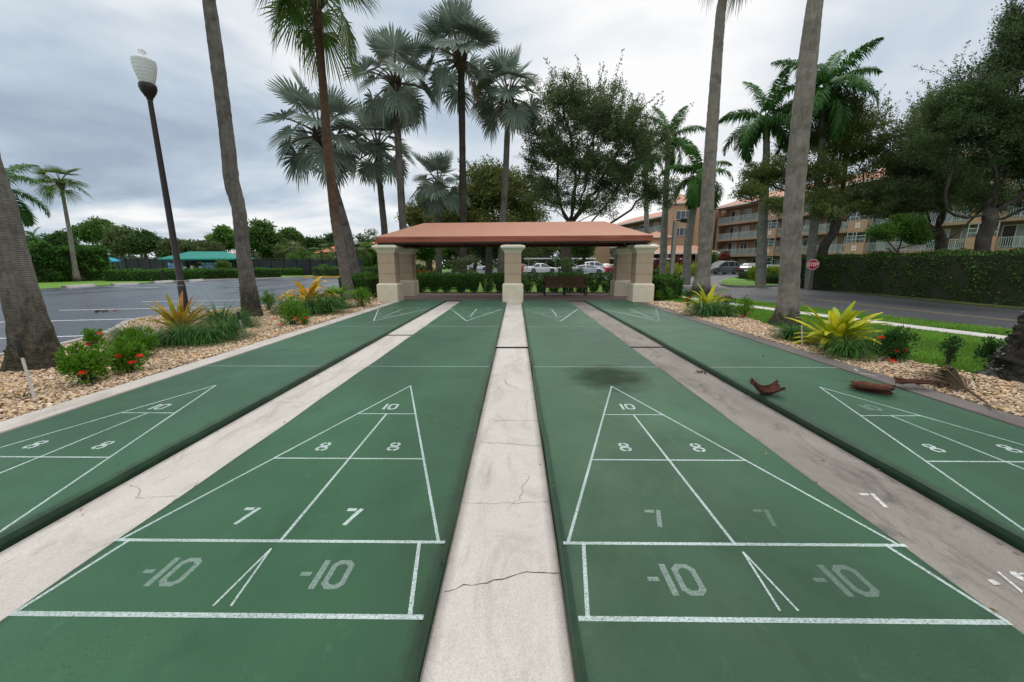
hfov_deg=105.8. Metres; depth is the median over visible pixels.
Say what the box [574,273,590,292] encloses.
hedge plant
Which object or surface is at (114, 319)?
parking lines
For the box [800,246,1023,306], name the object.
hedge
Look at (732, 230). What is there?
door
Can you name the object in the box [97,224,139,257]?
background tree
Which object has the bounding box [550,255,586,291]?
young tree
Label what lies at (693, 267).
yellow shrub
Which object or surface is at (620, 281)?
canopy pillar
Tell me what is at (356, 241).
street lamp
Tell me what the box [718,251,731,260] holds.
red shrub
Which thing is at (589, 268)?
parked car
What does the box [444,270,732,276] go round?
parking lot
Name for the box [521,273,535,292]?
hedge plant
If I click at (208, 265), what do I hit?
banner
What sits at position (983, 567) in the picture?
side walk
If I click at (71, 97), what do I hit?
sky
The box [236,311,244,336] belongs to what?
irrigation stake
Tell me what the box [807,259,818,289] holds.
stop sign
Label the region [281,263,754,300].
ground
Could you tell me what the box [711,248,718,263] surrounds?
green shrub
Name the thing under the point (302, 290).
bromeliad
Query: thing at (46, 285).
grass verge
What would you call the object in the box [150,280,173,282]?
wheel stop
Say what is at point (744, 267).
parked car
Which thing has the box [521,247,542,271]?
shade tree
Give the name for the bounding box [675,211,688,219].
window
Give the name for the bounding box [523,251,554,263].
background tree
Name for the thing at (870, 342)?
liriope clump
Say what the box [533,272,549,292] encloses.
hedge plant
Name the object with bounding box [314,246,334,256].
house
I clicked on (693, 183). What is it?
royal palm
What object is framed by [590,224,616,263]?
apartment building
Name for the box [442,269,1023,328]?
road
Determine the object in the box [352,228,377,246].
background tree
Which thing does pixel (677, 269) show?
yellow shrub
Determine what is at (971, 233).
window
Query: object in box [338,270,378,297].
hedge
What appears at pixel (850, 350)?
liriope clump
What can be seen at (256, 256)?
undergrowth
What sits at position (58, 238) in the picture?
background tree
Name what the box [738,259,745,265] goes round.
window
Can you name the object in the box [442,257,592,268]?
undergrowth
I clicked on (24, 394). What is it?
weed
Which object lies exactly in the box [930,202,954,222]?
door
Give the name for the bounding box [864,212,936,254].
tree
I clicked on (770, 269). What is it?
yellow shrub
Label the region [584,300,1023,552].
shuffleboard court
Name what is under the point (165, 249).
background tree
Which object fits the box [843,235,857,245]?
window
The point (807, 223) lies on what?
window
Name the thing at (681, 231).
window
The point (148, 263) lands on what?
court fence
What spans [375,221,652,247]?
shade canopy
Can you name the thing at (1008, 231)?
door
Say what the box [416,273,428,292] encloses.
hedge plant
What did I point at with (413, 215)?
olive tree
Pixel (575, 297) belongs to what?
paved floor
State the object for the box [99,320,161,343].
liriope clump
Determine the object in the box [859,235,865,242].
window
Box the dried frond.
[886,364,1008,410]
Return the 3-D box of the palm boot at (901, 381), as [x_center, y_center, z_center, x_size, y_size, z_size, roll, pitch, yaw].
[4.878,0.511,4.719,0.493,0.145,0.180,1,11,7]
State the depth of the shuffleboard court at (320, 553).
2.01 m
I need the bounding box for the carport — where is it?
[523,258,595,267]
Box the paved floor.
[404,293,626,301]
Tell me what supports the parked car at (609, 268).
on the parking lot at (480, 271)
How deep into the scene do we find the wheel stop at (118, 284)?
28.35 m
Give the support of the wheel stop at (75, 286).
on the parking lot at (126, 302)
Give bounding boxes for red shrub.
[653,258,659,269]
[675,255,682,266]
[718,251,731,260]
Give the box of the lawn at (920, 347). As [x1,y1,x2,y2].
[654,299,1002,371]
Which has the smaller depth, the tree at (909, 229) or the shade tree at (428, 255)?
the tree at (909, 229)
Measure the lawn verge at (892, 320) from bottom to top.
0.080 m
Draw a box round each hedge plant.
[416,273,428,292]
[426,272,441,292]
[438,273,453,292]
[453,273,467,292]
[465,272,479,292]
[479,273,497,292]
[493,271,504,292]
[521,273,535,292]
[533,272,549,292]
[545,272,560,292]
[560,271,575,292]
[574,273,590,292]
[586,272,601,292]
[599,272,612,292]
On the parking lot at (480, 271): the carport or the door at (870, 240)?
the carport
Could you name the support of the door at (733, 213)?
in the apartment building at (739, 237)
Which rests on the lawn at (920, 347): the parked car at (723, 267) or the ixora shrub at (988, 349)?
the ixora shrub at (988, 349)
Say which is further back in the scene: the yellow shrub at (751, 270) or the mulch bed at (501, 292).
the yellow shrub at (751, 270)
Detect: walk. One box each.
[0,302,396,433]
[0,336,409,620]
[387,301,460,334]
[419,348,575,681]
[496,302,527,346]
[570,302,662,346]
[632,348,1023,633]
[637,302,1023,428]
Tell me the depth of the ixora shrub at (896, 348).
5.94 m
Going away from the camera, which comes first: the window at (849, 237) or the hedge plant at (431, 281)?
the hedge plant at (431, 281)
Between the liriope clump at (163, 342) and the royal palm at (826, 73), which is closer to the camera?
the liriope clump at (163, 342)
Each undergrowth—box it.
[109,247,336,259]
[416,265,424,271]
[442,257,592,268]
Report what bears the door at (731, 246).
in the apartment building at (739, 237)
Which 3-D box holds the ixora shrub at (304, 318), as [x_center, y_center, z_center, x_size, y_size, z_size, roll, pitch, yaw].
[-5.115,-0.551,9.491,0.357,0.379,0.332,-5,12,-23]
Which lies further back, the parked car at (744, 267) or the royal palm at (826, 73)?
the parked car at (744, 267)
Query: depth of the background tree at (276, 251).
65.57 m
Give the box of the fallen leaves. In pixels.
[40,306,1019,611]
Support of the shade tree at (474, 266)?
on the parking lot at (480, 271)
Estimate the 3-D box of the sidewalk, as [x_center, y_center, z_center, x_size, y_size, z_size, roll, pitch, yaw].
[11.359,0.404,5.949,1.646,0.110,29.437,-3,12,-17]
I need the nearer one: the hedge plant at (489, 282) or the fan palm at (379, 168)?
the hedge plant at (489, 282)
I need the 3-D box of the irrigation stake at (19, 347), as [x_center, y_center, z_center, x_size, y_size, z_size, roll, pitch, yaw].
[-5.395,0.344,4.297,0.070,0.761,0.052,0,11,1]
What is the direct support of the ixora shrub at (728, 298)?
on the lawn at (920, 347)
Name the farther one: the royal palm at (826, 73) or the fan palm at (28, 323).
the royal palm at (826, 73)
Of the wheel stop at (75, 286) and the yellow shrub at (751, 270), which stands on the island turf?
the yellow shrub at (751, 270)
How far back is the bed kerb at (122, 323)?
8.90 m
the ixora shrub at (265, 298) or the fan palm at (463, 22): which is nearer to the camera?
the ixora shrub at (265, 298)
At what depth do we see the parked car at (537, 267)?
59.99 m
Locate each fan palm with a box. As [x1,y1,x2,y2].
[0,154,63,372]
[28,164,91,281]
[202,0,263,316]
[252,0,383,298]
[254,63,370,274]
[332,98,417,234]
[341,20,441,229]
[410,148,472,272]
[413,0,503,288]
[468,43,544,285]
[690,0,751,294]
[768,0,823,326]
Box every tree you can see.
[36,228,82,246]
[65,215,116,244]
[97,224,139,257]
[113,228,166,258]
[152,237,207,258]
[189,238,226,251]
[203,224,234,251]
[214,257,231,268]
[248,217,287,259]
[256,248,285,259]
[270,239,309,259]
[278,226,307,247]
[302,235,334,254]
[319,232,354,245]
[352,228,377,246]
[357,240,377,266]
[394,195,451,266]
[415,248,448,270]
[420,154,552,277]
[442,248,459,271]
[446,250,480,289]
[450,248,482,272]
[450,253,497,265]
[467,247,497,273]
[510,49,693,275]
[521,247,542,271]
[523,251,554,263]
[531,247,560,262]
[534,248,576,266]
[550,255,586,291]
[571,247,597,264]
[727,64,906,257]
[860,70,1022,255]
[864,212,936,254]
[891,0,1023,251]
[972,303,1023,383]
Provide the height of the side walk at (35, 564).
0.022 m
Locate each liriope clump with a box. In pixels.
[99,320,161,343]
[130,326,173,347]
[145,313,219,350]
[165,314,243,349]
[185,295,259,327]
[190,307,262,343]
[210,305,267,328]
[264,294,302,314]
[279,290,341,315]
[301,287,352,315]
[321,293,358,308]
[677,299,727,317]
[711,296,742,317]
[765,319,815,343]
[808,331,888,363]
[839,327,916,358]
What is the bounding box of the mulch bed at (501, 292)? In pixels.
[419,292,609,292]
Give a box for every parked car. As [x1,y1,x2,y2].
[467,263,484,269]
[523,263,557,272]
[572,265,605,273]
[584,261,604,267]
[601,264,612,273]
[711,261,740,273]
[738,263,754,274]
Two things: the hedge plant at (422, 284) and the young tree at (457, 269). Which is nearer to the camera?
the hedge plant at (422, 284)
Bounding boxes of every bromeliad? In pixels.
[136,291,224,331]
[276,276,337,302]
[681,283,735,308]
[785,301,893,354]
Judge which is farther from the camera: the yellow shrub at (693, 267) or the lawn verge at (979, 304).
the yellow shrub at (693, 267)
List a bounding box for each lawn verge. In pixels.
[686,295,1012,335]
[800,287,1023,309]
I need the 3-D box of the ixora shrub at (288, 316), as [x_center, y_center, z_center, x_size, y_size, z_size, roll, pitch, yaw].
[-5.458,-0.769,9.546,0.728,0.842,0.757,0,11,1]
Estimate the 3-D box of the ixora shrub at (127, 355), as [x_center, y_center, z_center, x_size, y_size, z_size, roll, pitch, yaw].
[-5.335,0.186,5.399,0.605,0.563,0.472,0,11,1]
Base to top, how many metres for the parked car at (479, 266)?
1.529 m
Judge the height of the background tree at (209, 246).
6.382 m
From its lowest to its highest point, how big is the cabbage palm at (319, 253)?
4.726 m
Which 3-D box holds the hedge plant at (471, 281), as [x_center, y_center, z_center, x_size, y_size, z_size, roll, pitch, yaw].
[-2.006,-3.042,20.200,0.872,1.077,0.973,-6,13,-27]
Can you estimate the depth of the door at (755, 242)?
68.39 m
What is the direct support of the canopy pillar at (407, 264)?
on the paved floor
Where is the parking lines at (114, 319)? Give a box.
[0,282,218,338]
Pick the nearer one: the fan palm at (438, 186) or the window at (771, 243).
the fan palm at (438, 186)
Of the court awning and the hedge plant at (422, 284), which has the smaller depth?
the hedge plant at (422, 284)
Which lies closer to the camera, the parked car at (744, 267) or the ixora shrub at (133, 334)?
the ixora shrub at (133, 334)
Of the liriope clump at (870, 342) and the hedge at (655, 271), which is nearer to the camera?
the liriope clump at (870, 342)
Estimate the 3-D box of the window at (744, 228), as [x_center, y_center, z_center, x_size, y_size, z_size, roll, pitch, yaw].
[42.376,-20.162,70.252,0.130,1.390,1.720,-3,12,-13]
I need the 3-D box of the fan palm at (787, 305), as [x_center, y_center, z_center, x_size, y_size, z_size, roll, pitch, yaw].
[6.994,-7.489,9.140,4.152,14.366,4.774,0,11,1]
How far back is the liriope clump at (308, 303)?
11.26 m
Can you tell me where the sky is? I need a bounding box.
[0,0,1023,262]
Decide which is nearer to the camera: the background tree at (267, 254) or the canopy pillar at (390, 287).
the canopy pillar at (390, 287)
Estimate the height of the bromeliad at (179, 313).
0.890 m
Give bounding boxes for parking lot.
[0,278,339,352]
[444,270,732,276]
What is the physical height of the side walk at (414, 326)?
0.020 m
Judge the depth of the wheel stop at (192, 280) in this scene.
34.29 m
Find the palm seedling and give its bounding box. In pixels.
[316,285,354,298]
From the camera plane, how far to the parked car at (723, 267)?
54.88 m
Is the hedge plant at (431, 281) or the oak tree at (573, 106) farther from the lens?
the oak tree at (573, 106)
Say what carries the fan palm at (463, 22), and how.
on the ground at (480, 289)
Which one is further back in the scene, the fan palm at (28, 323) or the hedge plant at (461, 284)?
the hedge plant at (461, 284)
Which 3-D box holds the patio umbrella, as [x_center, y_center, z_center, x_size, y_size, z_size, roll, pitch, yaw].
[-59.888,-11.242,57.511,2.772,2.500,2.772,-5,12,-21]
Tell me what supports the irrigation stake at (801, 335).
on the gravel at (1012, 392)
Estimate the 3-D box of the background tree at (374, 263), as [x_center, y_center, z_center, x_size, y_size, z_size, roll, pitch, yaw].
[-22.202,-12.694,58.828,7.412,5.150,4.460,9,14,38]
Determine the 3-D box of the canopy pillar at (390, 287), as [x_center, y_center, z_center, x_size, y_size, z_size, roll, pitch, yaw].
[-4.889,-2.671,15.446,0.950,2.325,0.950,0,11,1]
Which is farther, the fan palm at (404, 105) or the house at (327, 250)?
the house at (327, 250)
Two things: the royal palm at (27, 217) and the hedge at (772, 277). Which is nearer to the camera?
the royal palm at (27, 217)
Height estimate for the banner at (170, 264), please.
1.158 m
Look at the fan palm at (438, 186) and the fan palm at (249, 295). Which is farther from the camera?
the fan palm at (438, 186)
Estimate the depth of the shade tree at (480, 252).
44.99 m
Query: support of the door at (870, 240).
in the apartment building at (739, 237)
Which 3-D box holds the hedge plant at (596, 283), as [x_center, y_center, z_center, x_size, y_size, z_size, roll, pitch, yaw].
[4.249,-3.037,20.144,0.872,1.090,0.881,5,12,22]
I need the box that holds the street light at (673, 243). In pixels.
[669,217,687,274]
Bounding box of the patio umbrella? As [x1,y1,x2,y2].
[109,257,121,261]
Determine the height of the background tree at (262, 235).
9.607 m
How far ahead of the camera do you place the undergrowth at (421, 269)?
42.06 m
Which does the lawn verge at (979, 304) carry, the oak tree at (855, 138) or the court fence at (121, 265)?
the oak tree at (855, 138)
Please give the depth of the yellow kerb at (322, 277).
43.19 m
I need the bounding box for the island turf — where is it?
[721,277,777,285]
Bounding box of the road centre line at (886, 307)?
[690,284,1013,320]
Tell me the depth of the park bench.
18.52 m
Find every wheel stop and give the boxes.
[61,284,95,287]
[110,282,139,285]
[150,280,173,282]
[185,279,203,281]
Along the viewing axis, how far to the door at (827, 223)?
56.25 m
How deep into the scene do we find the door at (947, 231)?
44.81 m
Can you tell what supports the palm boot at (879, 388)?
on the shuffleboard court at (935, 451)
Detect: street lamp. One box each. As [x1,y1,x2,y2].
[130,48,189,312]
[354,238,357,259]
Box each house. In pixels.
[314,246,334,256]
[415,257,435,267]
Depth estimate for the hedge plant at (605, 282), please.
20.07 m
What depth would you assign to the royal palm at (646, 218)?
37.96 m
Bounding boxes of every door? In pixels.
[728,242,736,254]
[729,226,737,238]
[731,210,739,222]
[753,241,756,252]
[824,216,829,231]
[829,236,837,250]
[868,235,884,250]
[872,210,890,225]
[925,229,949,249]
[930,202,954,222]
[1001,224,1023,247]
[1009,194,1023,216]
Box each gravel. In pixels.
[0,294,386,421]
[646,301,1023,416]
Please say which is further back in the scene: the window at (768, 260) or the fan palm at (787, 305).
the window at (768, 260)
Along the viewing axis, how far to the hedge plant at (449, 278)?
20.11 m
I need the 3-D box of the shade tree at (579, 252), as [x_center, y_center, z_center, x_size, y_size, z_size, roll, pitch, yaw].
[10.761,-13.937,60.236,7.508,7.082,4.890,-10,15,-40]
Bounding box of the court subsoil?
[391,334,659,650]
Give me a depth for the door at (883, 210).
50.07 m
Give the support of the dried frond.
on the gravel at (1012, 392)
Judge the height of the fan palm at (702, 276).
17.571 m
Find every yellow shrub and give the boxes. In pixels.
[656,261,682,275]
[691,260,711,274]
[747,266,755,280]
[767,265,778,273]
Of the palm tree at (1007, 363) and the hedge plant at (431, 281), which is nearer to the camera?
the palm tree at (1007, 363)
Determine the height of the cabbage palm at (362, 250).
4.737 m
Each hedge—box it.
[27,240,111,282]
[101,267,281,280]
[281,267,303,275]
[311,264,432,275]
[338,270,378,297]
[416,270,479,287]
[652,272,685,300]
[653,268,682,275]
[737,271,778,283]
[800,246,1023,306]
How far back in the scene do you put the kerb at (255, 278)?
39.72 m
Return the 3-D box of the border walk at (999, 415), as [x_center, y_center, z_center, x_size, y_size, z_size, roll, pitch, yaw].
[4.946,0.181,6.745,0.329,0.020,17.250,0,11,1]
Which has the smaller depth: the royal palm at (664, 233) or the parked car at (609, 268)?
the royal palm at (664, 233)
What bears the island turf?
on the kerb island
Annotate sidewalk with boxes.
[683,296,1007,338]
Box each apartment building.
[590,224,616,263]
[617,212,661,262]
[715,152,1023,265]
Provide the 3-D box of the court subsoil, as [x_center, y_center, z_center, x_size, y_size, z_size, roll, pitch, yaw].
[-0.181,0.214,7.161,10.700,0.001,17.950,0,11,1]
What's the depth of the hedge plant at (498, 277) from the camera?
20.00 m
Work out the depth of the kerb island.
26.04 m
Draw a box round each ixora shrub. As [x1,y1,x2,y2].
[51,339,115,385]
[80,328,105,348]
[103,335,150,373]
[120,326,160,354]
[259,289,276,309]
[274,293,307,324]
[296,311,311,324]
[349,286,375,306]
[656,288,663,299]
[683,288,694,305]
[720,294,735,305]
[734,295,754,317]
[877,324,920,361]
[939,333,967,364]
[972,336,1005,364]
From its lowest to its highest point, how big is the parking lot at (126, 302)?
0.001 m
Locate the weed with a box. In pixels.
[9,385,40,399]
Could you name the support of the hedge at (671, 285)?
on the lawn at (920, 347)
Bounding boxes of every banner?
[167,262,182,268]
[201,262,216,268]
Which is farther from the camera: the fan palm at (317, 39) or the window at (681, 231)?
the window at (681, 231)
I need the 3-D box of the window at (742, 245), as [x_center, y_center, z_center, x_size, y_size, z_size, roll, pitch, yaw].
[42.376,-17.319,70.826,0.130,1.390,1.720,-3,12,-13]
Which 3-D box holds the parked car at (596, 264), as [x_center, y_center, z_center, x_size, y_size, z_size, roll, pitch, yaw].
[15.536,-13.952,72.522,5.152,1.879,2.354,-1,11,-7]
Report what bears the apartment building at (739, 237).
on the ground at (480, 289)
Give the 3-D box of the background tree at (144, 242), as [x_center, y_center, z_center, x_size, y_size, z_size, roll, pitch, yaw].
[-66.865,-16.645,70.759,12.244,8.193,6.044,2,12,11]
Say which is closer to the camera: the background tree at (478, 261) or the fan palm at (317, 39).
the fan palm at (317, 39)
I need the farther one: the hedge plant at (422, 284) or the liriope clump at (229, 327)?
the hedge plant at (422, 284)
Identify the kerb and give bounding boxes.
[0,293,338,356]
[174,276,303,281]
[304,276,339,277]
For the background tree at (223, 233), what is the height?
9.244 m
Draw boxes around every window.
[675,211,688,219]
[677,227,685,235]
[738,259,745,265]
[740,242,747,249]
[741,226,749,233]
[743,209,751,216]
[767,259,774,265]
[769,240,777,246]
[771,222,779,227]
[802,238,807,245]
[804,219,809,228]
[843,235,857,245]
[846,214,860,224]
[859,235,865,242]
[958,228,978,241]
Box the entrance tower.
[649,194,725,263]
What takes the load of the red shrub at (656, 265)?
on the parking lot at (480, 271)
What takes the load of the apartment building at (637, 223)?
on the ground at (480, 289)
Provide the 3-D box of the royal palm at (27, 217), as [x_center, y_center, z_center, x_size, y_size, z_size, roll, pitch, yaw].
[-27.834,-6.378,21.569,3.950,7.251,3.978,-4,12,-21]
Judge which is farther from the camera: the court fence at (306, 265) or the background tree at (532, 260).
the background tree at (532, 260)
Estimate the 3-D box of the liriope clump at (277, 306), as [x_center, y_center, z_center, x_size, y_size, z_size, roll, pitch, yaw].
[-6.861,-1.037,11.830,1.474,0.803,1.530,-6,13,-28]
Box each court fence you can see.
[117,256,124,268]
[123,257,236,270]
[252,258,362,274]
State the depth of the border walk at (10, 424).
4.92 m
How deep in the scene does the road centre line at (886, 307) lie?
13.81 m
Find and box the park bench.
[543,275,587,294]
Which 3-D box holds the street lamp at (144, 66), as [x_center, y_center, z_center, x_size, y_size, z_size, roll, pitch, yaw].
[-9.938,-4.335,11.086,0.536,7.170,0.536,0,11,1]
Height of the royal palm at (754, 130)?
13.106 m
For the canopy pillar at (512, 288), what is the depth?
15.06 m
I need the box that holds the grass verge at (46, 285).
[38,276,299,288]
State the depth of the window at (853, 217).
52.86 m
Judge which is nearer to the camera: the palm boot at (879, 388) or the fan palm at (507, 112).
the palm boot at (879, 388)
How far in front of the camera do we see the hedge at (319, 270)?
43.84 m
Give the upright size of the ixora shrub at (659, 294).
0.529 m
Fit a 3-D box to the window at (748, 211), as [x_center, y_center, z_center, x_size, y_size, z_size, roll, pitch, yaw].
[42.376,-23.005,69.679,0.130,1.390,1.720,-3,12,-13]
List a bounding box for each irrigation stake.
[13,338,35,398]
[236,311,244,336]
[801,325,802,345]
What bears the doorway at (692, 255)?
in the entrance tower
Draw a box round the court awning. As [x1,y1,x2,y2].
[158,251,255,268]
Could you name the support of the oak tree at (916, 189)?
on the lawn verge at (979, 304)
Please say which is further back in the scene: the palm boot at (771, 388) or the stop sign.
the stop sign
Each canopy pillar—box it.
[371,244,403,301]
[399,247,418,295]
[500,244,524,302]
[610,247,631,295]
[627,244,659,301]
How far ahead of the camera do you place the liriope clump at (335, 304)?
11.64 m
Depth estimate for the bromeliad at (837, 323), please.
6.86 m
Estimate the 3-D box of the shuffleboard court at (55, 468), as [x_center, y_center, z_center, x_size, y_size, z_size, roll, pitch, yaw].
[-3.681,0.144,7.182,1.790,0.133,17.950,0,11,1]
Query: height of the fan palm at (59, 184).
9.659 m
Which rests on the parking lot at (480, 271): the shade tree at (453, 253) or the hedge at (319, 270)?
the shade tree at (453, 253)
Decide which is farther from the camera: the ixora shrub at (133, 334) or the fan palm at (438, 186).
the fan palm at (438, 186)
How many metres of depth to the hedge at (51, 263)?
32.96 m
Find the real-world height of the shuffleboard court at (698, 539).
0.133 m
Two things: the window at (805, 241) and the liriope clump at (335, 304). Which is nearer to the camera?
the liriope clump at (335, 304)
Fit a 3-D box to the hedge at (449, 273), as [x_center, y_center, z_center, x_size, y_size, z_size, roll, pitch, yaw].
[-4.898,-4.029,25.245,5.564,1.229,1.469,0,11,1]
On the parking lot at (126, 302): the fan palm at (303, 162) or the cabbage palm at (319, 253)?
the fan palm at (303, 162)
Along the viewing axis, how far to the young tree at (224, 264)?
41.25 m
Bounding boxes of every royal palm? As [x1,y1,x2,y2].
[5,163,51,228]
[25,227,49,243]
[627,127,663,233]
[642,105,705,273]
[659,143,733,283]
[719,65,811,284]
[768,37,883,288]
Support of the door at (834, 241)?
in the apartment building at (739, 237)
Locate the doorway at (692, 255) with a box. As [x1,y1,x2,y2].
[653,254,695,263]
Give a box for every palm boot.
[747,377,786,394]
[842,379,898,395]
[892,377,941,388]
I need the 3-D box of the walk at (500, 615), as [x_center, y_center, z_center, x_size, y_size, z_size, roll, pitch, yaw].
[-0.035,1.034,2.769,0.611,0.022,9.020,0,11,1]
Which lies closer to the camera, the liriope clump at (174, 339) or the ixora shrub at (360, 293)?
the liriope clump at (174, 339)
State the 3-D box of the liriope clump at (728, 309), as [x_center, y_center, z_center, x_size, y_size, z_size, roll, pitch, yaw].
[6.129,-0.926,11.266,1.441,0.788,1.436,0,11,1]
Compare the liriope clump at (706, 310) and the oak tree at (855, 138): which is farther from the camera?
the oak tree at (855, 138)
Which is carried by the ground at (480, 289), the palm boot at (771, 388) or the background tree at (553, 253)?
the background tree at (553, 253)
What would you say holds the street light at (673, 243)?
on the road
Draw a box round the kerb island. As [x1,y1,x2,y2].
[719,278,777,287]
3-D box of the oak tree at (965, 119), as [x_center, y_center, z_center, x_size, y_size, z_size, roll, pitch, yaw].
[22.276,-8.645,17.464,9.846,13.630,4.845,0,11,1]
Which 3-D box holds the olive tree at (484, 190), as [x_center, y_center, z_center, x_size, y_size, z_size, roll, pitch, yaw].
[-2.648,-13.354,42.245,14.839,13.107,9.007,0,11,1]
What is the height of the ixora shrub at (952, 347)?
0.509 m
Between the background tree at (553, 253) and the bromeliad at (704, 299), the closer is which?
the bromeliad at (704, 299)
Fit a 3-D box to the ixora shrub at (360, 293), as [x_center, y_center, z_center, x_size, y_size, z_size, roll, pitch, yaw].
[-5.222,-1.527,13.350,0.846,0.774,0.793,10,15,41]
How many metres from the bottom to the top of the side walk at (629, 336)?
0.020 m
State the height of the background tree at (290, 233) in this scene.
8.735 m
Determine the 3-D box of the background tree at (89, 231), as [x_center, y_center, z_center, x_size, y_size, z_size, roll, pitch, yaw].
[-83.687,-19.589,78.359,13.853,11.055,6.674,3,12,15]
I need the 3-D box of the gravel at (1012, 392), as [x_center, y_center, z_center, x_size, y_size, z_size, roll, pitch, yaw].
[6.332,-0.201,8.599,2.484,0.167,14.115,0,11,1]
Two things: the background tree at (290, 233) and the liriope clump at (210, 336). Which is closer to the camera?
the liriope clump at (210, 336)
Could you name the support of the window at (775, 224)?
in the apartment building at (739, 237)
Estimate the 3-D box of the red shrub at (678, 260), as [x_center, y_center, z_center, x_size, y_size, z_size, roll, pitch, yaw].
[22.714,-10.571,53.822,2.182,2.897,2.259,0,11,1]
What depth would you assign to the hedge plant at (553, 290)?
20.05 m
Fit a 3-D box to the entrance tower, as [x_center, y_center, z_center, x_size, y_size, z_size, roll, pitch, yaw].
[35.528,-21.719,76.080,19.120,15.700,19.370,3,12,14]
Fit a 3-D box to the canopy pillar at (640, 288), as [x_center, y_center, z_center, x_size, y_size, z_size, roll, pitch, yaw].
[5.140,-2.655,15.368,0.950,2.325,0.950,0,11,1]
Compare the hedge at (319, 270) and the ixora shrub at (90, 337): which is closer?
the ixora shrub at (90, 337)
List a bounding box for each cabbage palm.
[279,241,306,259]
[305,244,332,259]
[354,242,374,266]
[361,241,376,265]
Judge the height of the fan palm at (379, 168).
11.736 m
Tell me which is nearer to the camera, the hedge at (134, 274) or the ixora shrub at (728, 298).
the ixora shrub at (728, 298)
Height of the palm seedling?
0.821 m
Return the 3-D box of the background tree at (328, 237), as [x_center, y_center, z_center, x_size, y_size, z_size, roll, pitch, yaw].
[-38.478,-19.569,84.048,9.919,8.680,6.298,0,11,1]
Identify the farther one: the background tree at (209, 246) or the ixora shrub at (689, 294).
the background tree at (209, 246)
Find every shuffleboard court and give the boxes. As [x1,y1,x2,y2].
[0,300,446,551]
[0,300,505,681]
[522,300,1023,681]
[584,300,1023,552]
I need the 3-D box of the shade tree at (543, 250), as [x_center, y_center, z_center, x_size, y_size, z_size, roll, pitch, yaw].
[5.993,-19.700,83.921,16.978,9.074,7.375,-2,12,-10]

